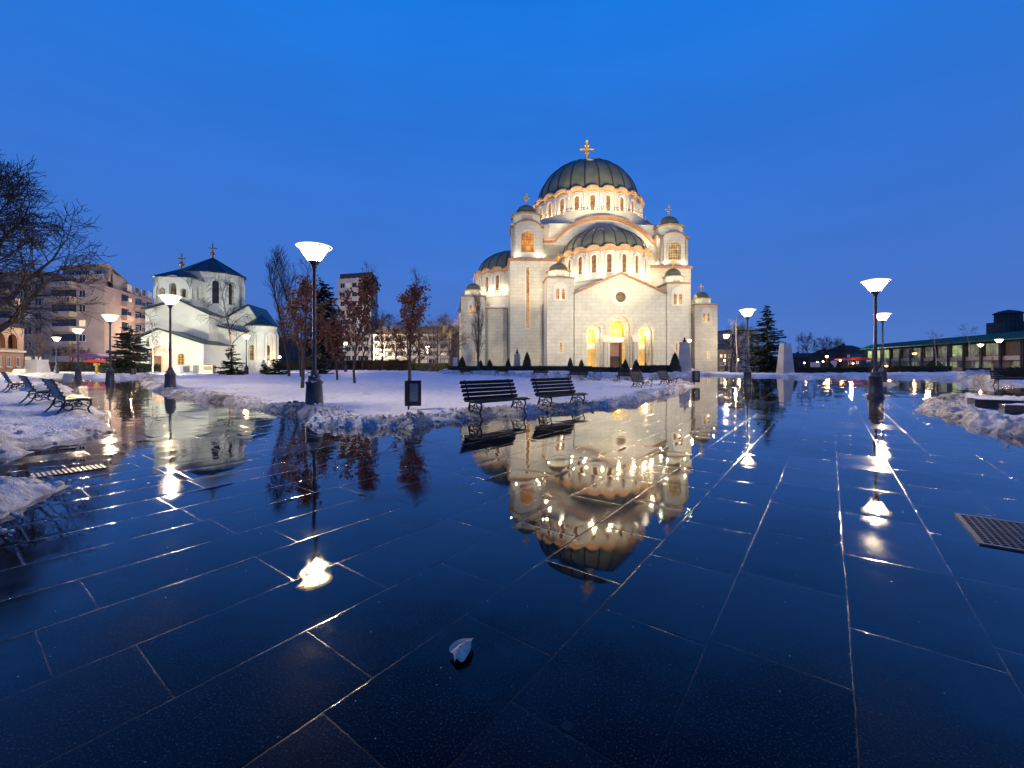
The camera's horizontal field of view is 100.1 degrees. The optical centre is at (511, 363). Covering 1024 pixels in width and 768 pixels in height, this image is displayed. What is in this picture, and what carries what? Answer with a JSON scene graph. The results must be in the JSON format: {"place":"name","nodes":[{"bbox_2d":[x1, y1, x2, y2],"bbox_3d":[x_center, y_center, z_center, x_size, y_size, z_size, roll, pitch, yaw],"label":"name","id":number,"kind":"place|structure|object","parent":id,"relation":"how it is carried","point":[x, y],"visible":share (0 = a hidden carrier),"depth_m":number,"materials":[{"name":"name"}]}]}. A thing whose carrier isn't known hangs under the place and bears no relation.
{"place":"outdoors","nodes":[
{"label":"outdoors","id":0,"kind":"place"},
{"bbox_2d":[0,272,61,365],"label":"apartment block","id":1,"kind":"structure","parent":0,"point":[3,317],"depth_m":92.00,"materials":[{"name":"beige concrete"}]},
{"bbox_2d":[19,385,60,390],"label":"bench snow","id":2,"kind":"structure","parent":0,"point":[42,387],"depth_m":14.67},
{"bbox_2d":[337,267,378,360],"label":"tower block","id":3,"kind":"structure","parent":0,"point":[346,281],"depth_m":202.99,"materials":[{"name":"concrete"}]},
{"bbox_2d":[373,326,458,363],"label":"long block","id":4,"kind":"structure","parent":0,"point":[443,357],"depth_m":172.01,"materials":[{"name":"concrete"}]},
{"bbox_2d":[0,365,1023,767],"bbox_3d":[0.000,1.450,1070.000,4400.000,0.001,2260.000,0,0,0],"label":"pavement","id":5,"kind":"structure","parent":0,"point":[706,571],"depth_m":2.76,"materials":[{"name":"stone"}]},
{"bbox_2d":[0,319,27,371],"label":"brick house","id":6,"kind":"structure","parent":5,"relation":"on","point":[12,351],"depth_m":61.64,"materials":[{"name":"brick"}]},
{"bbox_2d":[24,360,50,372],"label":"stone plinth","id":7,"kind":"structure","parent":5,"relation":"on","point":[42,366],"depth_m":61.32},
{"bbox_2d":[24,331,58,359],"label":"bare tree","id":8,"kind":"object","parent":5,"relation":"on","point":[39,339],"visible":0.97,"depth_m":74.74,"materials":[{"name":"brown plant"}]},
{"bbox_2d":[0,476,84,538],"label":"snow heap","id":9,"kind":"object","parent":5,"relation":"on","point":[18,493],"visible":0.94,"depth_m":4.54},
{"bbox_2d":[0,375,117,458],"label":"snow bank","id":10,"kind":"structure","parent":5,"relation":"on","point":[31,424],"depth_m":9.83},
{"bbox_2d":[1,372,28,392],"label":"park bench","id":11,"kind":"object","parent":10,"relation":"on","point":[7,379],"visible":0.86,"depth_m":20.60,"materials":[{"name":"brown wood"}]},
{"bbox_2d":[17,375,52,405],"bbox_3d":[-16.429,0.907,14.861,1.900,1.003,0.848,0,0,37],"label":"park bench","id":12,"kind":"object","parent":10,"relation":"on","point":[26,381],"visible":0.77,"depth_m":14.42,"materials":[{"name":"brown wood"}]},
{"bbox_2d":[0,150,115,338],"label":"bare tree","id":13,"kind":"object","parent":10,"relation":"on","point":[28,239],"visible":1,"depth_m":24.78,"materials":[{"name":"brown plant"}]},
{"bbox_2d":[40,378,92,415],"bbox_3d":[-12.279,0.907,11.811,1.900,1.003,0.848,0,0,37],"label":"park bench","id":14,"kind":"object","parent":10,"relation":"on","point":[52,387],"visible":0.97,"depth_m":11.51,"materials":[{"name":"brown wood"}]},
{"bbox_2d":[30,464,106,478],"bbox_3d":[-5.945,1.442,5.761,0.340,0.015,0.682,0,0,36],"label":"slot drain","id":15,"kind":"object","parent":5,"relation":"on","point":[67,471],"visible":0.97,"depth_m":5.73,"materials":[{"name":"metal"}]},
{"bbox_2d":[53,341,84,361],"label":"bare tree","id":16,"kind":"object","parent":5,"relation":"on","point":[67,348],"visible":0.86,"depth_m":77.69,"materials":[{"name":"brown plant"}]},
{"bbox_2d":[73,328,84,377],"bbox_3d":[-44.341,-1.075,43.818,1.020,5.050,1.020,0,0,0],"label":"street lamp","id":17,"kind":"object","parent":5,"relation":"on","point":[78,374],"visible":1,"depth_m":43.77,"materials":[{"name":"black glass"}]},
{"bbox_2d":[49,362,108,371],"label":"hedge","id":18,"kind":"object","parent":5,"relation":"on","point":[69,366],"visible":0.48,"depth_m":69.06,"materials":[{"name":"green plant"}]},
{"bbox_2d":[0,371,165,378],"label":"snow","id":19,"kind":"structure","parent":5,"relation":"on","point":[103,375],"depth_m":49.83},
{"bbox_2d":[70,354,122,361],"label":"cafe tent","id":20,"kind":"object","parent":5,"relation":"on","point":[100,356],"visible":0.35,"depth_m":70.18,"materials":[{"name":"purple fabric"}]},
{"bbox_2d":[44,263,153,362],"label":"apartment block","id":21,"kind":"structure","parent":5,"relation":"on","point":[124,300],"depth_m":87.18,"materials":[{"name":"beige concrete"}]},
{"bbox_2d":[101,314,118,383],"bbox_3d":[-29.337,-1.075,31.299,1.020,5.050,1.020,0,0,0],"label":"street lamp","id":22,"kind":"object","parent":5,"relation":"on","point":[110,376],"visible":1,"depth_m":31.24,"materials":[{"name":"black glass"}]},
{"bbox_2d":[100,327,159,373],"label":"pine tree","id":23,"kind":"object","parent":5,"relation":"on","point":[125,364],"visible":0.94,"depth_m":57.43,"materials":[{"name":"green plant"}]},
{"bbox_2d":[100,363,160,372],"bbox_3d":[-55.058,0.765,61.953,7.293,1.581,2.260,0,0,0],"label":"hedge","id":24,"kind":"object","parent":5,"relation":"on","point":[158,369],"visible":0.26,"depth_m":61.09,"materials":[{"name":"green plant"}]},
{"bbox_2d":[142,305,166,372],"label":"birch tree","id":25,"kind":"object","parent":5,"relation":"on","point":[152,339],"visible":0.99,"depth_m":54.03,"materials":[{"name":"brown plant"}]},
{"bbox_2d":[158,294,181,387],"bbox_3d":[-17.818,-1.075,22.356,1.020,5.050,1.020,0,0,0],"label":"street lamp","id":26,"kind":"object","parent":5,"relation":"on","point":[170,378],"visible":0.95,"depth_m":22.30,"materials":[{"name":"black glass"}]},
{"bbox_2d":[193,364,215,373],"bbox_3d":[-41.574,0.775,57.952,2.400,1.350,0.840,0,0,-8],"label":"utility cabinet","id":27,"kind":"object","parent":5,"relation":"on","point":[206,368],"visible":0.89,"depth_m":57.59,"materials":[{"name":"metal"}]},
{"bbox_2d":[137,243,279,371],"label":"church","id":28,"kind":"structure","parent":5,"relation":"on","point":[195,341],"depth_m":70.87,"materials":[{"name":"paint"}]},
{"bbox_2d":[197,267,254,360],"bbox_3d":[-36.262,-5.070,54.611,7.092,13.240,5.274,0,0,-21],"label":"birch tree","id":29,"kind":"object","parent":5,"relation":"on","point":[228,318],"visible":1,"depth_m":54.13,"materials":[{"name":"brown plant"}]},
{"bbox_2d":[214,345,248,375],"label":"spruce tree","id":30,"kind":"object","parent":5,"relation":"on","point":[231,370],"visible":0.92,"depth_m":50.80,"materials":[{"name":"green plant"}]},
{"bbox_2d":[260,359,286,374],"bbox_3d":[-28.665,0.587,52.048,3.573,2.298,3.401,0,0,34],"label":"bush","id":31,"kind":"object","parent":5,"relation":"on","point":[275,366],"visible":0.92,"depth_m":51.65,"materials":[{"name":"green plant"}]},
{"bbox_2d":[260,258,296,375],"bbox_3d":[-24.304,-4.952,45.593,3.655,13.004,3.273,0,0,10],"label":"poplar tree","id":32,"kind":"object","parent":5,"relation":"on","point":[272,283],"visible":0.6,"depth_m":45.41,"materials":[{"name":"brown plant"}]},
{"bbox_2d":[277,322,298,360],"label":"bare tree","id":33,"kind":"object","parent":5,"relation":"on","point":[280,341],"visible":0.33,"depth_m":94.80,"materials":[{"name":"brown plant"}]},
{"bbox_2d":[268,244,317,376],"bbox_3d":[-21.793,-5.119,43.443,4.349,13.339,3.617,0,0,0],"label":"poplar tree","id":34,"kind":"object","parent":5,"relation":"on","point":[278,260],"visible":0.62,"depth_m":42.86,"materials":[{"name":"brown plant"}]},
{"bbox_2d":[277,360,331,369],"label":"hedge","id":35,"kind":"object","parent":5,"relation":"on","point":[294,364],"visible":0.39,"depth_m":89.06,"materials":[{"name":"green plant"}]},
{"bbox_2d":[278,258,333,387],"bbox_3d":[-11.443,-2.182,23.765,2.885,7.464,2.463,0,0,-33],"label":"oak tree","id":36,"kind":"object","parent":5,"relation":"on","point":[304,292],"visible":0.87,"depth_m":23.57,"materials":[{"name":"brown plant"}]},
{"bbox_2d":[295,242,331,404],"bbox_3d":[-5.944,-1.075,12.888,1.020,5.050,1.020,0,0,0],"label":"street lamp","id":37,"kind":"object","parent":5,"relation":"on","point":[314,388],"visible":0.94,"depth_m":12.83,"materials":[{"name":"metal"}]},
{"bbox_2d":[305,350,334,373],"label":"spruce tree","id":38,"kind":"object","parent":5,"relation":"on","point":[319,365],"visible":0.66,"depth_m":54.75,"materials":[{"name":"green plant"}]},
{"bbox_2d":[303,281,347,370],"bbox_3d":[-27.305,-5.161,61.930,6.797,13.422,6.815,0,0,33],"label":"pine tree","id":39,"kind":"object","parent":5,"relation":"on","point":[325,292],"visible":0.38,"depth_m":61.59,"materials":[{"name":"green plant"}]},
{"bbox_2d":[319,311,346,379],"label":"oak tree","id":40,"kind":"object","parent":5,"relation":"on","point":[333,345],"visible":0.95,"depth_m":35.71,"materials":[{"name":"brown plant"}]},
{"bbox_2d":[336,313,362,369],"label":"bare tree","id":41,"kind":"object","parent":5,"relation":"on","point":[342,364],"visible":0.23,"depth_m":94.94,"materials":[{"name":"brown plant"}]},
{"bbox_2d":[329,261,380,382],"bbox_3d":[-11.034,-2.946,30.070,3.208,8.993,3.660,0,0,0],"label":"oak tree","id":42,"kind":"object","parent":5,"relation":"on","point":[365,288],"visible":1,"depth_m":30.12,"materials":[{"name":"brown plant"}]},
{"bbox_2d":[311,360,407,368],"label":"hedge","id":43,"kind":"object","parent":5,"relation":"on","point":[371,364],"visible":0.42,"depth_m":107.06,"materials":[{"name":"green plant"}]},
{"bbox_2d":[352,318,384,368],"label":"bare tree","id":44,"kind":"object","parent":5,"relation":"on","point":[371,345],"visible":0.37,"depth_m":105.28,"materials":[{"name":"brown plant"}]},
{"bbox_2d":[369,310,404,369],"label":"bare tree","id":45,"kind":"object","parent":5,"relation":"on","point":[378,331],"visible":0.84,"depth_m":97.77,"materials":[{"name":"brown plant"}]},
{"bbox_2d":[375,318,406,359],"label":"bare tree","id":46,"kind":"object","parent":5,"relation":"on","point":[395,355],"visible":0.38,"depth_m":109.87,"materials":[{"name":"brown plant"}]},
{"bbox_2d":[375,266,431,379],"bbox_3d":[-6.094,-2.052,24.840,2.805,7.204,2.910,0,0,23],"label":"oak tree","id":47,"kind":"object","parent":5,"relation":"on","point":[407,301],"visible":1,"depth_m":24.72,"materials":[{"name":"brown plant"}]},
{"bbox_2d":[405,378,420,409],"bbox_3d":[-2.940,0.940,12.744,0.470,1.020,0.348,0,0,-10],"label":"litter bin","id":48,"kind":"object","parent":5,"relation":"on","point":[412,392],"visible":0.95,"depth_m":12.65,"materials":[{"name":"black metal"}]},
{"bbox_2d":[393,320,439,362],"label":"bare tree","id":49,"kind":"object","parent":5,"relation":"on","point":[416,347],"visible":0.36,"depth_m":103.65,"materials":[{"name":"brown plant"}]},
{"bbox_2d":[138,369,695,429],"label":"lawn snow","id":50,"kind":"structure","parent":5,"relation":"on","point":[373,399],"depth_m":18.09,"materials":[{"name":"snow"}]},
{"bbox_2d":[385,363,458,369],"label":"hedge","id":51,"kind":"object","parent":5,"relation":"on","point":[414,366],"visible":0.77,"depth_m":99.06,"materials":[{"name":"green plant"}]},
{"bbox_2d":[418,316,453,363],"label":"bare tree","id":52,"kind":"object","parent":5,"relation":"on","point":[431,328],"visible":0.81,"depth_m":99.37,"materials":[{"name":"brown plant"}]},
{"bbox_2d":[434,310,470,365],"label":"bare tree","id":53,"kind":"object","parent":5,"relation":"on","point":[455,344],"visible":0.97,"depth_m":97.42,"materials":[{"name":"brown plant"}]},
{"bbox_2d":[449,638,473,661],"bbox_3d":[-0.233,1.414,2.128,0.142,0.043,0.117,0,0,-28],"label":"fallen leaf","id":54,"kind":"object","parent":5,"relation":"on","point":[459,649],"visible":1,"depth_m":2.12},
{"bbox_2d":[447,366,492,370],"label":"hedge","id":55,"kind":"object","parent":5,"relation":"on","point":[483,368],"visible":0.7,"depth_m":76.42,"materials":[{"name":"green plant"}]},
{"bbox_2d":[470,290,487,370],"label":"poplar tree","id":56,"kind":"object","parent":5,"relation":"on","point":[478,329],"visible":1,"depth_m":74.40,"materials":[{"name":"brown plant"}]},
{"bbox_2d":[459,379,529,419],"bbox_3d":[-0.452,0.947,11.786,1.900,1.003,0.848,0,0,-42],"label":"park bench","id":57,"kind":"object","parent":5,"relation":"on","point":[476,386],"visible":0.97,"depth_m":11.82,"materials":[{"name":"brown wood"}]},
{"bbox_2d":[531,368,548,376],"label":"park bench","id":58,"kind":"object","parent":5,"relation":"on","point":[541,370],"visible":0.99,"depth_m":46.12,"materials":[{"name":"brown wood"}]},
{"bbox_2d":[493,366,591,370],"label":"hedge","id":59,"kind":"object","parent":5,"relation":"on","point":[531,368],"visible":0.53,"depth_m":79.33,"materials":[{"name":"green plant"}]},
{"bbox_2d":[530,377,587,407],"bbox_3d":[1.518,0.947,13.636,1.900,1.003,0.848,0,0,-42],"label":"park bench","id":60,"kind":"object","parent":5,"relation":"on","point":[554,392],"visible":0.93,"depth_m":13.66,"materials":[{"name":"brown wood"}]},
{"bbox_2d":[438,368,701,376],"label":"hedge","id":61,"kind":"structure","parent":5,"relation":"on","point":[564,373],"depth_m":52.43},
{"bbox_2d":[566,369,588,379],"bbox_3d":[5.829,0.947,38.039,1.900,1.003,0.848,0,0,37],"label":"park bench","id":62,"kind":"object","parent":5,"relation":"on","point":[576,371],"visible":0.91,"depth_m":38.14,"materials":[{"name":"brown wood"}]},
{"bbox_2d":[458,140,718,367],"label":"cathedral","id":63,"kind":"structure","parent":5,"relation":"on","point":[591,267],"depth_m":120.93,"materials":[{"name":"stone"}]},
{"bbox_2d":[570,367,629,371],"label":"hedge","id":64,"kind":"object","parent":5,"relation":"on","point":[609,369],"visible":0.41,"depth_m":65.45,"materials":[{"name":"green plant"}]},
{"bbox_2d":[615,369,641,379],"bbox_3d":[9.229,0.947,34.039,1.900,1.003,0.848,0,0,37],"label":"park bench","id":65,"kind":"object","parent":5,"relation":"on","point":[620,373],"visible":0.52,"depth_m":34.31,"materials":[{"name":"brown wood"}]},
{"bbox_2d":[629,371,652,387],"bbox_3d":[7.311,0.947,24.329,0.848,1.003,1.900,0,0,37],"label":"park bench","id":66,"kind":"object","parent":5,"relation":"on","point":[637,376],"visible":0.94,"depth_m":24.25,"materials":[{"name":"brown wood"}]},
{"bbox_2d":[640,365,669,372],"bbox_3d":[21.006,0.846,61.972,5.805,1.355,1.470,0,0,-2],"label":"hedge","id":67,"kind":"object","parent":5,"relation":"on","point":[645,368],"visible":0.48,"depth_m":61.35,"materials":[{"name":"green plant"}]},
{"bbox_2d":[657,370,676,384],"bbox_3d":[9.861,0.947,27.229,0.848,1.003,1.900,0,0,37],"label":"park bench","id":68,"kind":"object","parent":5,"relation":"on","point":[662,374],"visible":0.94,"depth_m":27.19,"materials":[{"name":"brown wood"}]},
{"bbox_2d":[669,352,680,371],"bbox_3d":[22.808,-0.037,60.001,1.587,3.136,1.615,0,0,0],"label":"cone shrub","id":69,"kind":"object","parent":5,"relation":"on","point":[674,364],"visible":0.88,"depth_m":59.63,"materials":[{"name":"green plant"}]},
{"bbox_2d":[678,337,691,371],"bbox_3d":[24.939,-1.167,62.000,1.762,5.234,1.494,0,0,-6],"label":"monument","id":70,"kind":"object","parent":5,"relation":"on","point":[684,357],"visible":0.97,"depth_m":61.52,"materials":[{"name":"stone"}]},
{"bbox_2d":[691,370,699,383],"bbox_3d":[12.319,0.940,28.744,0.470,1.020,0.348,0,0,10],"label":"litter bin","id":71,"kind":"object","parent":5,"relation":"on","point":[695,376],"visible":0.96,"depth_m":28.65,"materials":[{"name":"black metal"}]},
{"bbox_2d":[718,320,754,368],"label":"bare tree","id":72,"kind":"object","parent":5,"relation":"on","point":[738,332],"visible":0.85,"depth_m":109.64,"materials":[{"name":"brown plant"}]},
{"bbox_2d":[729,313,751,371],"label":"birch tree","id":73,"kind":"object","parent":5,"relation":"on","point":[736,342],"visible":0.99,"depth_m":66.25,"materials":[{"name":"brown plant"}]},
{"bbox_2d":[739,308,755,385],"bbox_3d":[15.428,-1.075,28.088,1.020,5.050,1.020,0,0,0],"label":"street lamp","id":74,"kind":"object","parent":5,"relation":"on","point":[747,378],"visible":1,"depth_m":27.98,"materials":[{"name":"black metal"}]},
{"bbox_2d":[738,305,787,372],"bbox_3d":[37.456,-3.413,63.093,7.884,10.291,7.636,0,0,0],"label":"spruce tree","id":75,"kind":"object","parent":5,"relation":"on","point":[765,364],"visible":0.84,"depth_m":62.81,"materials":[{"name":"green plant"}]},
{"bbox_2d":[776,342,794,373],"bbox_3d":[36.964,-0.762,58.000,1.891,4.424,1.604,0,0,-6],"label":"monument","id":76,"kind":"object","parent":5,"relation":"on","point":[785,364],"visible":0.97,"depth_m":57.51,"materials":[{"name":"stone"}]},
{"bbox_2d":[794,331,821,361],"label":"bare tree","id":77,"kind":"object","parent":5,"relation":"on","point":[806,346],"visible":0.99,"depth_m":130.83,"materials":[{"name":"brown plant"}]},
{"bbox_2d":[815,335,835,366],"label":"bare tree","id":78,"kind":"object","parent":5,"relation":"on","point":[821,341],"visible":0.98,"depth_m":129.96,"materials":[{"name":"brown plant"}]},
{"bbox_2d":[798,367,868,372],"bbox_3d":[45.345,1.002,61.965,11.767,1.048,1.670,0,0,-2],"label":"hedge","id":79,"kind":"object","parent":5,"relation":"on","point":[829,369],"visible":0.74,"depth_m":61.31,"materials":[{"name":"green plant"}]},
{"bbox_2d":[830,338,852,363],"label":"bare tree","id":80,"kind":"object","parent":5,"relation":"on","point":[840,346],"visible":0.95,"depth_m":129.70,"materials":[{"name":"brown plant"}]},
{"bbox_2d":[834,357,872,367],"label":"cafe tent","id":81,"kind":"object","parent":5,"relation":"on","point":[855,358],"visible":0.62,"depth_m":90.36,"materials":[{"name":"red fabric"}]},
{"bbox_2d":[700,371,1023,385],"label":"snow","id":82,"kind":"structure","parent":5,"relation":"on","point":[949,375],"depth_m":46.77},
{"bbox_2d":[860,278,890,397],"bbox_3d":[15.478,-1.075,18.258,1.020,5.050,1.020,0,0,0],"label":"street lamp","id":83,"kind":"object","parent":5,"relation":"on","point":[875,384],"visible":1,"depth_m":18.20,"materials":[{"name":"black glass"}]},
{"bbox_2d":[854,366,900,371],"bbox_3d":[54.639,0.927,63.972,6.708,1.195,1.588,0,0,-2],"label":"hedge","id":84,"kind":"object","parent":5,"relation":"on","point":[892,369],"visible":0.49,"depth_m":63.37,"materials":[{"name":"green plant"}]},
{"bbox_2d":[873,313,891,382],"bbox_3d":[26.296,-1.075,30.429,1.020,5.050,1.020,0,0,0],"label":"street lamp","id":85,"kind":"object","parent":5,"relation":"on","point":[882,370],"visible":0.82,"depth_m":30.38,"materials":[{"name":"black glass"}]},
{"bbox_2d":[895,365,952,371],"bbox_3d":[61.133,0.903,63.979,8.227,1.242,1.592,0,0,-2],"label":"hedge","id":86,"kind":"object","parent":5,"relation":"on","point":[906,368],"visible":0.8,"depth_m":63.33,"materials":[{"name":"green plant"}]},
{"bbox_2d":[924,329,942,365],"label":"birch tree","id":87,"kind":"object","parent":5,"relation":"on","point":[934,345],"visible":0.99,"depth_m":69.88,"materials":[{"name":"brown plant"}]},
{"bbox_2d":[859,331,1023,369],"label":"library","id":88,"kind":"structure","parent":5,"relation":"on","point":[1011,351],"depth_m":104.61,"materials":[{"name":"concrete"}]},
{"bbox_2d":[953,345,961,356],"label":"upper window","id":89,"kind":"structure","parent":88,"relation":"in","point":[956,349],"depth_m":105.34,"materials":[{"name":"green"}]},
{"bbox_2d":[968,344,978,356],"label":"upper window","id":90,"kind":"structure","parent":88,"relation":"in","point":[973,347],"depth_m":99.90,"materials":[{"name":"green"}]},
{"bbox_2d":[986,343,997,355],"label":"upper window","id":91,"kind":"structure","parent":88,"relation":"in","point":[991,349],"depth_m":94.15,"materials":[{"name":"green"}]},
{"bbox_2d":[993,361,1010,367],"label":"lower window","id":92,"kind":"structure","parent":88,"relation":"in","point":[1006,364],"depth_m":92.58,"materials":[{"name":"brown"}]},
{"bbox_2d":[1006,342,1019,355],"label":"upper window","id":93,"kind":"structure","parent":88,"relation":"in","point":[1012,348],"depth_m":88.75,"materials":[{"name":"brown"}]},
{"bbox_2d":[913,392,1023,438],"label":"snow bank","id":94,"kind":"structure","parent":5,"relation":"on","point":[952,405],"depth_m":11.30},
{"bbox_2d":[955,324,983,367],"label":"birch tree","id":95,"kind":"object","parent":5,"relation":"on","point":[969,344],"visible":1,"depth_m":62.18,"materials":[{"name":"brown plant"}]},
{"bbox_2d":[953,369,1001,382],"bbox_3d":[43.605,1.050,40.023,26.909,0.920,3.973,0,0,-42],"label":"snow mound","id":96,"kind":"object","parent":5,"relation":"on","point":[980,376],"visible":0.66,"depth_m":33.99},
{"bbox_2d":[954,513,1023,551],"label":"drain grate","id":97,"kind":"object","parent":5,"relation":"on","point":[998,533],"visible":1,"depth_m":3.67,"materials":[{"name":"metal"}]},
{"bbox_2d":[967,397,1023,409],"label":"granite seat","id":98,"kind":"object","parent":5,"relation":"on","point":[990,403],"visible":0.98,"depth_m":13.04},
{"bbox_2d":[989,371,1023,385],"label":"park bench","id":99,"kind":"object","parent":5,"relation":"on","point":[1010,375],"visible":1,"depth_m":27.30,"materials":[{"name":"brown wood"}]},
{"bbox_2d":[993,367,1023,372],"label":"hedge","id":100,"kind":"object","parent":5,"relation":"on","point":[1009,369],"visible":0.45,"depth_m":43.39,"materials":[{"name":"green plant"}]},
{"bbox_2d":[998,403,1023,414],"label":"granite seat","id":101,"kind":"object","parent":5,"relation":"on","point":[1015,409],"visible":0.97,"depth_m":11.75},
{"bbox_2d":[0,0,1023,361],"label":"sky","id":102,"kind":"structure","parent":0,"point":[806,152],"materials":[{"name":"blue"}]},
{"bbox_2d":[279,337,870,364],"bbox_3d":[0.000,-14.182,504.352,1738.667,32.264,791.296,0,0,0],"label":"hills","id":103,"kind":"structure","parent":0,"point":[283,357],"depth_m":398.19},
{"bbox_2d":[717,344,733,367],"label":"dark house","id":104,"kind":"structure","parent":0,"point":[721,354],"depth_m":135.00,"materials":[{"name":"grey glass"}]},
{"bbox_2d":[718,326,758,367],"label":"apartment block","id":105,"kind":"structure","parent":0,"point":[721,339],"depth_m":150.00,"materials":[{"name":"grey glass"}]},
{"bbox_2d":[792,352,809,365],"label":"skyline house","id":106,"kind":"structure","parent":0,"point":[800,360],"depth_m":230.00,"materials":[{"name":"black glass"}]},
{"bbox_2d":[810,348,826,365],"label":"skyline house","id":107,"kind":"structure","parent":0,"point":[816,359],"depth_m":213.29,"materials":[{"name":"black glass"}]},
{"bbox_2d":[827,344,863,365],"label":"skyline house","id":108,"kind":"structure","parent":0,"point":[855,351],"depth_m":190.00,"materials":[{"name":"black glass"}]},
{"bbox_2d":[986,310,1023,334],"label":"building","id":109,"kind":"structure","parent":0,"point":[1005,321],"depth_m":182.52,"materials":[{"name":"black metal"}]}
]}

